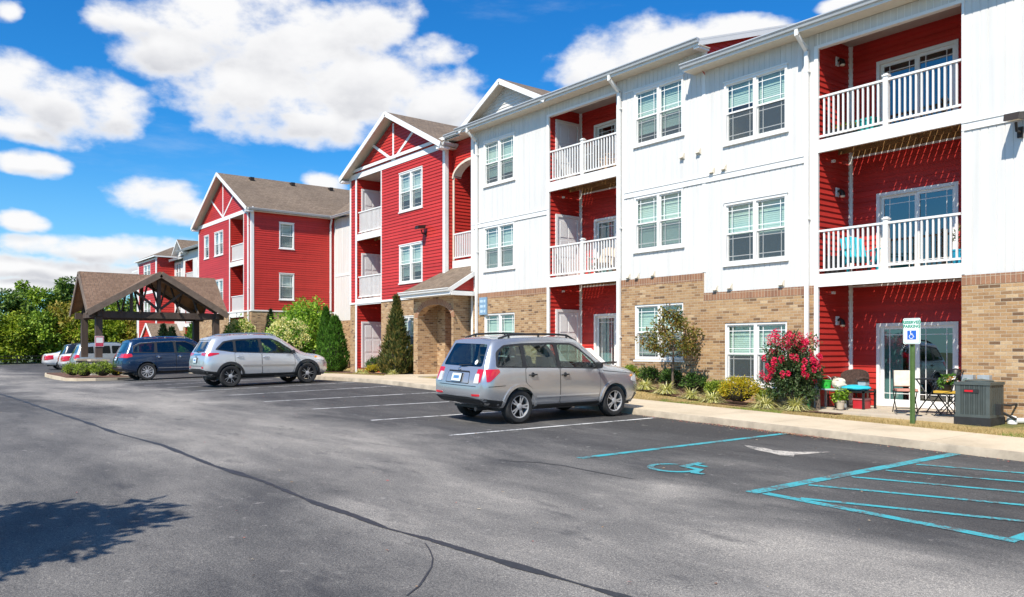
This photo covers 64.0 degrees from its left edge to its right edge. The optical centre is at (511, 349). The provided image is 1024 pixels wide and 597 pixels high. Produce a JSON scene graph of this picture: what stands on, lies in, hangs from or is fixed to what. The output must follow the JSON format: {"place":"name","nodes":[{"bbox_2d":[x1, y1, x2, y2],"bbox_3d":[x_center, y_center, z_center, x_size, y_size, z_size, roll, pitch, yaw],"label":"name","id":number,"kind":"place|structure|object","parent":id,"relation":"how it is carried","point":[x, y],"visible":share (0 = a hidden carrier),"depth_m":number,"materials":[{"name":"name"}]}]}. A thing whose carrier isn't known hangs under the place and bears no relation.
{"place":"outdoors","nodes":[
{"label":"outdoors","id":0,"kind":"place"},
{"bbox_2d":[0,355,36,364],"bbox_3d":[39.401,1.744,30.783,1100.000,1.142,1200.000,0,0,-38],"label":"ground","id":1,"kind":"structure","parent":0,"point":[2,363],"depth_m":85.41,"materials":[{"name":"grey asphalt"}]},
{"bbox_2d":[0,288,34,363],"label":"woodland tree","id":2,"kind":"object","parent":1,"relation":"on","point":[13,300],"visible":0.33,"depth_m":82.05,"materials":[{"name":"green plant"}]},
{"bbox_2d":[0,309,40,363],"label":"woodland tree","id":3,"kind":"object","parent":1,"relation":"on","point":[9,350],"visible":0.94,"depth_m":78.05,"materials":[{"name":"green plant"}]},
{"bbox_2d":[13,280,61,350],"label":"woodland tree","id":4,"kind":"object","parent":1,"relation":"on","point":[35,295],"visible":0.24,"depth_m":85.25,"materials":[{"name":"green plant"}]},
{"bbox_2d":[13,309,72,362],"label":"woodland tree","id":5,"kind":"object","parent":1,"relation":"on","point":[41,329],"visible":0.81,"depth_m":79.27,"materials":[{"name":"green plant"}]},
{"bbox_2d":[35,300,94,350],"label":"woodland tree","id":6,"kind":"object","parent":1,"relation":"on","point":[60,311],"visible":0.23,"depth_m":80.44,"materials":[{"name":"green plant"}]},
{"bbox_2d":[44,276,103,310],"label":"woodland tree","id":7,"kind":"object","parent":1,"relation":"on","point":[63,290],"visible":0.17,"depth_m":88.17,"materials":[{"name":"green plant"}]},
{"bbox_2d":[53,311,113,349],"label":"woodland tree","id":8,"kind":"object","parent":1,"relation":"on","point":[77,335],"visible":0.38,"depth_m":80.19,"materials":[{"name":"green plant"}]},
{"bbox_2d":[89,306,136,342],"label":"woodland tree","id":9,"kind":"object","parent":1,"relation":"on","point":[115,328],"visible":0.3,"depth_m":82.06,"materials":[{"name":"green plant"}]},
{"bbox_2d":[106,295,136,323],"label":"woodland tree","id":10,"kind":"object","parent":1,"relation":"on","point":[126,307],"visible":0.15,"depth_m":90.12,"materials":[{"name":"green plant"}]},
{"bbox_2d":[115,310,136,342],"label":"woodland tree","id":11,"kind":"object","parent":1,"relation":"on","point":[131,323],"visible":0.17,"depth_m":82.64,"materials":[{"name":"green plant"}]},
{"bbox_2d":[69,271,228,374],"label":"timber canopy","id":12,"kind":"object","parent":1,"relation":"on","point":[94,293],"visible":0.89,"depth_m":42.18,"materials":[{"name":"brown"}]},
{"bbox_2d":[132,239,197,337],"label":"apartment building","id":13,"kind":"structure","parent":1,"relation":"on","point":[180,258],"depth_m":67.95,"materials":[{"name":"red wood"}]},
{"bbox_2d":[190,0,1023,421],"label":"apartment building","id":14,"kind":"structure","parent":1,"relation":"on","point":[732,198],"depth_m":21.35,"materials":[{"name":"white paint"}]},
{"bbox_2d":[203,234,208,259],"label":"window","id":15,"kind":"structure","parent":14,"relation":"in","point":[206,238],"depth_m":54.00,"materials":[{"name":"clear glass"}]},
{"bbox_2d":[214,230,222,256],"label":"window","id":16,"kind":"structure","parent":14,"relation":"in","point":[218,236],"depth_m":51.85,"materials":[{"name":"clear glass"}]},
{"bbox_2d":[279,222,294,249],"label":"window","id":17,"kind":"structure","parent":14,"relation":"in","point":[286,230],"depth_m":48.77,"materials":[{"name":"white glass"}]},
{"bbox_2d":[279,273,294,300],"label":"window","id":18,"kind":"structure","parent":14,"relation":"in","point":[286,280],"depth_m":48.77,"materials":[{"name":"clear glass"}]},
{"bbox_2d":[361,189,380,233],"bbox_3d":[-6.427,-6.285,37.691,1.100,2.100,0.085,0,0,-38],"label":"door","id":19,"kind":"structure","parent":14,"relation":"in","point":[370,199],"depth_m":37.63,"materials":[{"name":"paint"}]},
{"bbox_2d":[361,253,380,298],"bbox_3d":[-6.427,-3.355,37.691,1.100,2.100,0.085,0,0,-38],"label":"door","id":20,"kind":"structure","parent":14,"relation":"in","point":[370,263],"depth_m":37.63,"materials":[{"name":"paint"}]},
{"bbox_2d":[361,322,380,367],"bbox_3d":[-6.427,-0.235,37.691,1.100,2.100,0.085,0,0,-38],"label":"door","id":21,"kind":"structure","parent":14,"relation":"in","point":[370,331],"depth_m":37.61,"materials":[{"name":"paint"}]},
{"bbox_2d":[404,315,413,356],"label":"window","id":22,"kind":"structure","parent":14,"relation":"in","point":[409,321],"depth_m":33.66,"materials":[{"name":"clear glass"}]},
{"bbox_2d":[398,166,422,213],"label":"window","id":23,"kind":"structure","parent":14,"relation":"in","point":[410,181],"depth_m":33.64,"materials":[{"name":"clear glass"}]},
{"bbox_2d":[398,241,422,284],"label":"window","id":24,"kind":"structure","parent":14,"relation":"in","point":[410,254],"depth_m":33.61,"materials":[{"name":"clear glass"}]},
{"bbox_2d":[479,297,486,314],"bbox_3d":[-1.023,-1.555,29.175,0.049,0.620,0.440,0,0,-38],"label":"wall plaque","id":25,"kind":"object","parent":14,"relation":"attached to","point":[482,305],"depth_m":29.13,"materials":[{"name":"blue metal"}]},
{"bbox_2d":[482,131,515,187],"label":"window","id":26,"kind":"structure","parent":14,"relation":"in","point":[499,152],"depth_m":28.53,"materials":[{"name":"clear glass"}]},
{"bbox_2d":[482,220,515,272],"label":"window","id":27,"kind":"structure","parent":14,"relation":"in","point":[499,239],"depth_m":28.51,"materials":[{"name":"clear glass"}]},
{"bbox_2d":[485,312,513,335],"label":"window","id":28,"kind":"structure","parent":14,"relation":"in","point":[494,322],"depth_m":28.63,"materials":[{"name":"clear glass"}]},
{"bbox_2d":[555,119,579,180],"bbox_3d":[1.834,-6.430,26.873,1.040,2.090,0.085,0,0,-38],"label":"door","id":29,"kind":"structure","parent":14,"relation":"in","point":[566,133],"depth_m":26.85,"materials":[{"name":"paint"}]},
{"bbox_2d":[555,214,579,276],"bbox_3d":[1.834,-3.360,26.873,1.040,2.090,0.085,0,0,-38],"label":"door","id":30,"kind":"structure","parent":14,"relation":"in","point":[567,228],"depth_m":26.88,"materials":[{"name":"paint"}]},
{"bbox_2d":[555,309,579,361],"bbox_3d":[1.834,-0.270,26.873,1.040,2.090,0.085,0,0,-38],"label":"door","id":31,"kind":"structure","parent":14,"relation":"in","point":[566,322],"depth_m":26.90,"materials":[{"name":"paint"}]},
{"bbox_2d":[586,247,615,273],"bbox_3d":[2.857,-2.745,25.465,0.760,0.946,0.820,0,0,37],"label":"slatted armchair","id":32,"kind":"object","parent":14,"relation":"on","point":[603,261],"visible":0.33,"depth_m":25.51,"materials":[{"name":"white wood"}]},
{"bbox_2d":[594,119,615,167],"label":"patio door","id":33,"kind":"structure","parent":14,"relation":"in","point":[608,127],"depth_m":26.71,"materials":[{"name":"white glass"}]},
{"bbox_2d":[594,216,615,272],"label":"patio door","id":34,"kind":"structure","parent":14,"relation":"in","point":[603,227],"depth_m":26.65,"materials":[{"name":"white glass"}]},
{"bbox_2d":[594,313,615,364],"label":"patio door","id":35,"kind":"structure","parent":14,"relation":"in","point":[604,324],"depth_m":26.67,"materials":[{"name":"white glass"}]},
{"bbox_2d":[632,74,684,148],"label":"window","id":36,"kind":"structure","parent":14,"relation":"in","point":[658,107],"depth_m":22.77,"materials":[{"name":"white glass"}]},
{"bbox_2d":[632,186,684,253],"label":"window","id":37,"kind":"structure","parent":14,"relation":"in","point":[658,215],"depth_m":22.73,"materials":[{"name":"clear glass"}]},
{"bbox_2d":[633,302,684,361],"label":"window","id":38,"kind":"structure","parent":14,"relation":"in","point":[644,314],"depth_m":23.16,"materials":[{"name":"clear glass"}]},
{"bbox_2d":[722,62,788,146],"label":"window","id":39,"kind":"structure","parent":14,"relation":"in","point":[756,103],"depth_m":20.60,"materials":[{"name":"white glass"}]},
{"bbox_2d":[722,191,788,266],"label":"window","id":40,"kind":"structure","parent":14,"relation":"in","point":[755,228],"depth_m":20.53,"materials":[{"name":"white glass"}]},
{"bbox_2d":[725,321,786,387],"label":"window","id":41,"kind":"structure","parent":14,"relation":"in","point":[744,342],"depth_m":20.71,"materials":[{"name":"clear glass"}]},
{"bbox_2d":[825,256,845,273],"bbox_3d":[7.491,-1.941,18.999,0.330,0.428,0.350,0,0,-38],"label":"deck box","id":42,"kind":"object","parent":14,"relation":"on","point":[831,265],"visible":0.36,"depth_m":18.89,"materials":[{"name":"black plastic"}]},
{"bbox_2d":[825,122,857,138],"bbox_3d":[7.564,-5.032,18.745,0.242,0.430,0.736,0,0,-38],"label":"planter trough","id":43,"kind":"object","parent":14,"relation":"on","point":[845,128],"visible":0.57,"depth_m":18.66,"materials":[{"name":"white plastic"}]},
{"bbox_2d":[840,237,880,271],"bbox_3d":[7.941,-2.175,18.860,0.760,0.946,0.820,0,0,2],"label":"slatted armchair","id":44,"kind":"object","parent":14,"relation":"on","point":[855,252],"visible":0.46,"depth_m":18.96,"materials":[{"name":"teal plastic"}]},
{"bbox_2d":[855,116,880,130],"bbox_3d":[8.073,-5.021,18.579,0.330,0.408,0.430,0,0,-38],"label":"teal cooler","id":45,"kind":"object","parent":14,"relation":"on","point":[865,121],"visible":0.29,"depth_m":18.45,"materials":[{"name":"plastic"}]},
{"bbox_2d":[876,39,958,125],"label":"patio door","id":46,"kind":"structure","parent":14,"relation":"in","point":[948,51],"depth_m":19.21,"materials":[{"name":"white glass"}]},
{"bbox_2d":[876,181,958,268],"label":"patio door","id":47,"kind":"structure","parent":14,"relation":"in","point":[939,199],"depth_m":19.70,"materials":[{"name":"white glass"}]},
{"bbox_2d":[876,321,958,409],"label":"patio door","id":48,"kind":"structure","parent":14,"relation":"in","point":[937,353],"depth_m":19.19,"materials":[{"name":"white glass"}]},
{"bbox_2d":[949,223,960,263],"bbox_3d":[9.161,-2.180,16.855,0.365,0.907,0.416,0,0,-38],"label":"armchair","id":49,"kind":"object","parent":14,"relation":"on","point":[954,255],"visible":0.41,"depth_m":16.79,"materials":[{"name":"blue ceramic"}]},
{"bbox_2d":[384,374,437,376],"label":"entry walk","id":50,"kind":"structure","parent":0,"point":[419,375],"depth_m":29.54,"materials":[{"name":"concrete"}]},
{"bbox_2d":[0,0,858,313],"label":"sky","id":51,"kind":"structure","parent":0,"point":[119,118],"materials":[{"name":"blue"}]},
{"bbox_2d":[0,364,1023,596],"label":"parking lot","id":52,"kind":"structure","parent":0,"point":[174,524],"depth_m":8.69,"materials":[{"name":"grey asphalt"}]},
{"bbox_2d":[41,350,61,369],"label":"parked car","id":53,"kind":"object","parent":52,"relation":"on","point":[49,359],"visible":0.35,"depth_m":54.39,"materials":[{"name":"white paint"}]},
{"bbox_2d":[59,343,80,354],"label":"parked car","id":54,"kind":"object","parent":52,"relation":"on","point":[68,348],"visible":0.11,"depth_m":51.74,"materials":[{"name":"grey paint"}]},
{"bbox_2d":[45,372,131,380],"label":"kerb","id":55,"kind":"structure","parent":52,"relation":"on","point":[75,379],"depth_m":36.26,"materials":[{"name":"concrete"}]},
{"bbox_2d":[47,373,128,377],"bbox_3d":[-21.369,1.246,40.663,2.829,0.040,11.181,0,0,-38],"label":"mulch bed","id":56,"kind":"object","parent":55,"relation":"on","point":[65,375],"visible":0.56,"depth_m":38.40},
{"bbox_2d":[61,361,77,375],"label":"island shrub","id":57,"kind":"object","parent":56,"relation":"on","point":[67,368],"visible":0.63,"depth_m":38.04,"materials":[{"name":"green plant"}]},
{"bbox_2d":[72,361,94,375],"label":"island shrub","id":58,"kind":"object","parent":56,"relation":"on","point":[82,369],"visible":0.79,"depth_m":36.72,"materials":[{"name":"green plant"}]},
{"bbox_2d":[89,360,114,375],"bbox_3d":[-18.401,0.798,36.757,1.136,0.772,1.277,0,0,-38],"label":"island shrub","id":59,"kind":"object","parent":56,"relation":"on","point":[103,368],"visible":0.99,"depth_m":36.56,"materials":[{"name":"green plant"}]},
{"bbox_2d":[69,342,141,365],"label":"parked car","id":60,"kind":"object","parent":52,"relation":"on","point":[110,349],"visible":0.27,"depth_m":46.99,"materials":[{"name":"grey paint"}]},
{"bbox_2d":[112,336,197,379],"bbox_3d":[-15.003,0.342,36.515,4.953,1.867,2.313,-2,0,-38],"label":"parked car","id":61,"kind":"object","parent":52,"relation":"on","point":[154,356],"visible":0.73,"depth_m":35.16,"materials":[{"name":"blue paint"}]},
{"bbox_2d":[189,333,326,386],"bbox_3d":[-8.683,0.302,28.180,4.380,1.773,2.116,-2,1,-38],"label":"parked car","id":62,"kind":"object","parent":52,"relation":"on","point":[233,359],"visible":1,"depth_m":27.21,"materials":[{"name":"silver metal"}]},
{"bbox_2d":[1,394,632,596],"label":"tar seam","id":63,"kind":"object","parent":52,"relation":"on","point":[508,563],"visible":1,"depth_m":7.78,"materials":[{"name":"black asphalt"}]},
{"bbox_2d":[436,332,636,422],"bbox_3d":[0.611,0.529,17.451,4.394,1.774,2.120,0,2,-38],"label":"parked car","id":64,"kind":"object","parent":52,"relation":"on","point":[507,378],"visible":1,"depth_m":16.39,"materials":[{"name":"silver metal"}]},
{"bbox_2d":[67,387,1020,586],"bbox_3d":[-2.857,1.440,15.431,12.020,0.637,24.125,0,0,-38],"label":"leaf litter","id":65,"kind":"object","parent":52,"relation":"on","point":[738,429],"visible":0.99,"depth_m":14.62,"materials":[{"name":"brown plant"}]},
{"bbox_2d":[450,418,649,435],"bbox_3d":[0.974,1.461,15.767,5.250,0.035,0.095,0,0,-38],"label":"parking line","id":66,"kind":"object","parent":52,"relation":"on","point":[548,426],"visible":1,"depth_m":15.59,"materials":[{"name":"white paint"}]},
{"bbox_2d":[191,372,1023,461],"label":"kerb","id":67,"kind":"structure","parent":52,"relation":"on","point":[969,450],"depth_m":14.75,"materials":[{"name":"beige concrete"}]},
{"bbox_2d":[647,462,706,473],"bbox_3d":[2.249,1.591,11.123,0.799,0.023,1.013,0,0,17],"label":"wheelchair symbol","id":68,"kind":"object","parent":52,"relation":"on","point":[696,470],"visible":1,"depth_m":11.06,"materials":[{"name":"blue paint"}]},
{"bbox_2d":[577,433,786,458],"bbox_3d":[2.997,1.542,13.382,5.160,0.035,0.130,0,0,-38],"label":"accessible line","id":69,"kind":"object","parent":52,"relation":"on","point":[677,446],"visible":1,"depth_m":13.08,"materials":[{"name":"blue paint"}]},
{"bbox_2d":[745,445,822,456],"bbox_3d":[4.183,1.571,12.887,0.980,0.035,1.240,0,0,-38],"label":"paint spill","id":70,"kind":"object","parent":52,"relation":"on","point":[785,453],"visible":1,"depth_m":12.60,"materials":[{"name":"white paint"}]},
{"bbox_2d":[746,453,959,493],"bbox_3d":[4.799,1.621,11.034,5.250,0.037,0.170,0,0,-38],"label":"access aisle edge","id":71,"kind":"object","parent":52,"relation":"on","point":[798,483],"visible":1,"depth_m":10.67,"materials":[{"name":"blue paint"}]},
{"bbox_2d":[763,492,1019,541],"bbox_3d":[3.702,1.674,8.337,0.140,0.069,2.620,0,0,-38],"label":"access aisle edge","id":72,"kind":"object","parent":52,"relation":"on","point":[906,520],"visible":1,"depth_m":8.15,"materials":[{"name":"blue paint"}]},
{"bbox_2d":[800,497,1023,521],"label":"access aisle stripe","id":73,"kind":"object","parent":52,"relation":"on","point":[914,509],"visible":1,"depth_m":8.57,"materials":[{"name":"blue paint"}]},
{"bbox_2d":[809,484,1023,505],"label":"access aisle stripe","id":74,"kind":"object","parent":52,"relation":"on","point":[917,494],"visible":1,"depth_m":9.34,"materials":[{"name":"blue paint"}]},
{"bbox_2d":[852,476,1023,492],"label":"access aisle stripe","id":75,"kind":"object","parent":52,"relation":"on","point":[939,484],"visible":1,"depth_m":10.03,"materials":[{"name":"blue paint"}]},
{"bbox_2d":[885,470,1023,482],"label":"access aisle stripe","id":76,"kind":"object","parent":52,"relation":"on","point":[955,476],"visible":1,"depth_m":10.61,"materials":[{"name":"blue paint"}]},
{"bbox_2d":[585,145,603,173],"bbox_3d":[2.583,-5.891,25.971,0.450,1.047,0.650,0,0,-38],"label":"covered grill","id":77,"kind":"object","parent":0,"point":[594,158],"visible":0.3,"depth_m":25.79,"materials":[{"name":"black plastic"}]},
{"bbox_2d":[317,373,1023,451],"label":"sidewalk","id":78,"kind":"structure","parent":0,"point":[1007,443],"depth_m":15.48,"materials":[{"name":"concrete"}]},
{"bbox_2d":[325,367,1023,437],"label":"lawn","id":79,"kind":"structure","parent":0,"point":[1010,427],"depth_m":16.30,"materials":[{"name":"green plant"}]},
{"bbox_2d":[265,294,331,349],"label":"lime green tree","id":80,"kind":"object","parent":79,"relation":"on","point":[311,315],"visible":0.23,"depth_m":44.48,"materials":[{"name":"green plant"}]},
{"bbox_2d":[325,371,840,413],"bbox_3d":[-4.438,1.102,32.319,2.000,0.511,37.600,0,0,-38],"label":"mulch bed","id":81,"kind":"object","parent":79,"relation":"on","point":[677,387],"visible":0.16,"depth_m":20.98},
{"bbox_2d":[222,313,261,345],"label":"hydrangea","id":82,"kind":"object","parent":81,"relation":"on","point":[243,325],"visible":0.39,"depth_m":45.45,"materials":[{"name":"green plant"}]},
{"bbox_2d":[261,311,316,352],"bbox_3d":[-11.062,-0.557,40.692,2.536,2.836,3.694,0,0,-38],"label":"hydrangea","id":83,"kind":"object","parent":81,"relation":"on","point":[292,332],"visible":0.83,"depth_m":39.85,"materials":[{"name":"green plant"}]},
{"bbox_2d":[314,305,331,356],"bbox_3d":[-8.951,-0.522,39.416,1.234,3.323,1.202,0,0,-41],"label":"arborvitae","id":84,"kind":"object","parent":81,"relation":"on","point":[325,316],"visible":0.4,"depth_m":39.18,"materials":[{"name":"green plant"}]},
{"bbox_2d":[320,314,349,371],"bbox_3d":[-8.218,-0.277,38.182,1.452,2.822,1.496,0,0,43],"label":"arborvitae","id":85,"kind":"object","parent":81,"relation":"on","point":[335,351],"visible":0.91,"depth_m":37.84,"materials":[{"name":"green plant"}]},
{"bbox_2d":[375,292,413,374],"bbox_3d":[-4.645,-0.607,32.727,1.746,3.431,1.747,0,0,-30],"label":"juniper","id":86,"kind":"object","parent":81,"relation":"on","point":[398,355],"visible":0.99,"depth_m":32.47,"materials":[{"name":"green plant"}]},
{"bbox_2d":[637,364,659,381],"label":"round shrub","id":87,"kind":"object","parent":81,"relation":"on","point":[649,373],"visible":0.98,"depth_m":22.27,"materials":[{"name":"green plant"}]},
{"bbox_2d":[651,380,685,393],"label":"ornamental grass","id":88,"kind":"object","parent":81,"relation":"on","point":[664,389],"depth_m":21.04,"materials":[{"name":"plant"}]},
{"bbox_2d":[634,303,704,390],"bbox_3d":[4.106,-0.038,21.363,1.868,2.403,1.988,0,0,12],"label":"tree","id":89,"kind":"object","parent":81,"relation":"on","point":[678,323],"visible":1,"depth_m":21.13,"materials":[{"name":"green plant"}]},
{"bbox_2d":[658,368,683,384],"bbox_3d":[4.251,0.716,21.859,0.702,0.475,0.739,0,0,-38],"label":"round shrub","id":90,"kind":"object","parent":81,"relation":"on","point":[665,375],"visible":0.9,"depth_m":21.73,"materials":[{"name":"green plant"}]},
{"bbox_2d":[678,371,707,390],"bbox_3d":[4.723,0.805,21.246,0.788,0.538,0.839,0,0,-38],"label":"round shrub","id":91,"kind":"object","parent":81,"relation":"on","point":[694,380],"visible":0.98,"depth_m":21.08,"materials":[{"name":"green plant"}]},
{"bbox_2d":[696,389,730,403],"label":"ornamental grass","id":92,"kind":"object","parent":81,"relation":"on","point":[711,398],"depth_m":19.89,"materials":[{"name":"plant"}]},
{"bbox_2d":[703,378,724,396],"bbox_3d":[5.148,0.945,20.663,0.752,0.508,0.695,0,0,37],"label":"round shrub","id":93,"kind":"object","parent":81,"relation":"on","point":[711,386],"visible":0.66,"depth_m":20.53,"materials":[{"name":"green plant"}]},
{"bbox_2d":[713,375,764,401],"bbox_3d":[5.457,0.920,19.705,0.978,0.656,1.235,0,0,-38],"label":"golden shrub","id":94,"kind":"object","parent":81,"relation":"on","point":[739,389],"visible":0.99,"depth_m":19.48,"materials":[{"name":"yellow plant"}]},
{"bbox_2d":[744,393,787,408],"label":"ornamental grass","id":95,"kind":"object","parent":81,"relation":"on","point":[765,403],"depth_m":18.71,"materials":[{"name":"plant"}]},
{"bbox_2d":[756,328,825,406],"bbox_3d":[6.351,0.427,18.637,1.407,1.860,1.536,0,0,-38],"label":"crape myrtle","id":96,"kind":"object","parent":81,"relation":"on","point":[788,378],"visible":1,"depth_m":18.39,"materials":[{"name":"pink plant"}]},
{"bbox_2d":[777,396,819,411],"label":"ornamental grass","id":97,"kind":"object","parent":81,"relation":"on","point":[795,405],"depth_m":18.08,"materials":[{"name":"plant"}]},
{"bbox_2d":[903,318,920,423],"bbox_3d":[7.629,0.500,15.603,0.064,2.201,0.349,0,0,-38],"label":"parking sign","id":98,"kind":"object","parent":79,"relation":"on","point":[912,332],"visible":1,"depth_m":15.61,"materials":[{"name":"metal"}]},
{"bbox_2d":[954,379,1017,426],"bbox_3d":[9.043,0.995,15.533,0.977,0.880,0.855,0,0,-38],"label":"air conditioner","id":99,"kind":"object","parent":79,"relation":"on","point":[978,402],"visible":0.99,"depth_m":15.29,"materials":[{"name":"metal"}]},
{"bbox_2d":[783,405,953,422],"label":"patio slab","id":100,"kind":"structure","parent":0,"point":[886,412],"depth_m":17.27,"materials":[{"name":"concrete"}]},
{"bbox_2d":[830,387,850,409],"bbox_3d":[7.279,1.063,18.205,0.369,0.521,0.440,0,0,-38],"label":"potted plant","id":101,"kind":"object","parent":100,"relation":"on","point":[840,403],"visible":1,"depth_m":18.15,"materials":[{"name":"green plant"}]},
{"bbox_2d":[827,369,868,405],"bbox_3d":[7.855,0.885,19.081,0.686,0.860,0.770,0,0,-38],"label":"wicker chair","id":102,"kind":"object","parent":100,"relation":"on","point":[852,376],"visible":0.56,"depth_m":19.24,"materials":[{"name":"brown wicker"}]},
{"bbox_2d":[835,385,875,409],"bbox_3d":[7.731,1.052,18.446,0.578,0.527,0.696,0,0,-38],"label":"garden bench","id":103,"kind":"object","parent":100,"relation":"on","point":[863,390],"visible":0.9,"depth_m":18.22,"materials":[{"name":"teal metal"}]},
{"bbox_2d":[852,397,871,408],"bbox_3d":[7.825,1.197,18.328,0.330,0.234,0.280,0,0,-38],"label":"red crate","id":104,"kind":"object","parent":100,"relation":"on","point":[857,403],"visible":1,"depth_m":18.25,"materials":[{"name":"plastic"}]},
{"bbox_2d":[892,369,918,413],"bbox_3d":[8.217,0.867,17.120,0.422,0.909,0.459,0,0,14],"label":"bistro chair","id":105,"kind":"object","parent":100,"relation":"on","point":[901,378],"visible":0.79,"depth_m":17.21,"materials":[{"name":"white metal"}]},
{"bbox_2d":[915,378,951,414],"bbox_3d":[8.638,0.957,16.800,0.540,0.728,0.600,0,0,-38],"label":"bistro table","id":106,"kind":"object","parent":100,"relation":"on","point":[917,379],"visible":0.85,"depth_m":16.79,"materials":[{"name":"black metal"}]},
{"bbox_2d":[933,370,963,415],"bbox_3d":[8.675,0.867,16.271,0.459,0.909,0.422,0,0,42],"label":"bistro chair","id":107,"kind":"object","parent":100,"relation":"on","point":[951,392],"visible":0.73,"depth_m":16.15,"materials":[{"name":"black metal"}]},
{"bbox_2d":[937,372,955,390],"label":"potted plant","id":108,"kind":"object","parent":107,"relation":"on","point":[947,381],"visible":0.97,"depth_m":16.19,"materials":[{"name":"green plant"}]},
{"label":"patio slab","id":109,"kind":"structure","parent":0,"visible":0},
{"bbox_2d":[581,348,616,365],"bbox_3d":[2.610,0.381,24.434,0.528,0.851,1.304,0,0,-38],"label":"lounge chair","id":110,"kind":"object","parent":109,"relation":"on","point":[595,354],"visible":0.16,"depth_m":24.64,"materials":[{"name":"white plastic"}]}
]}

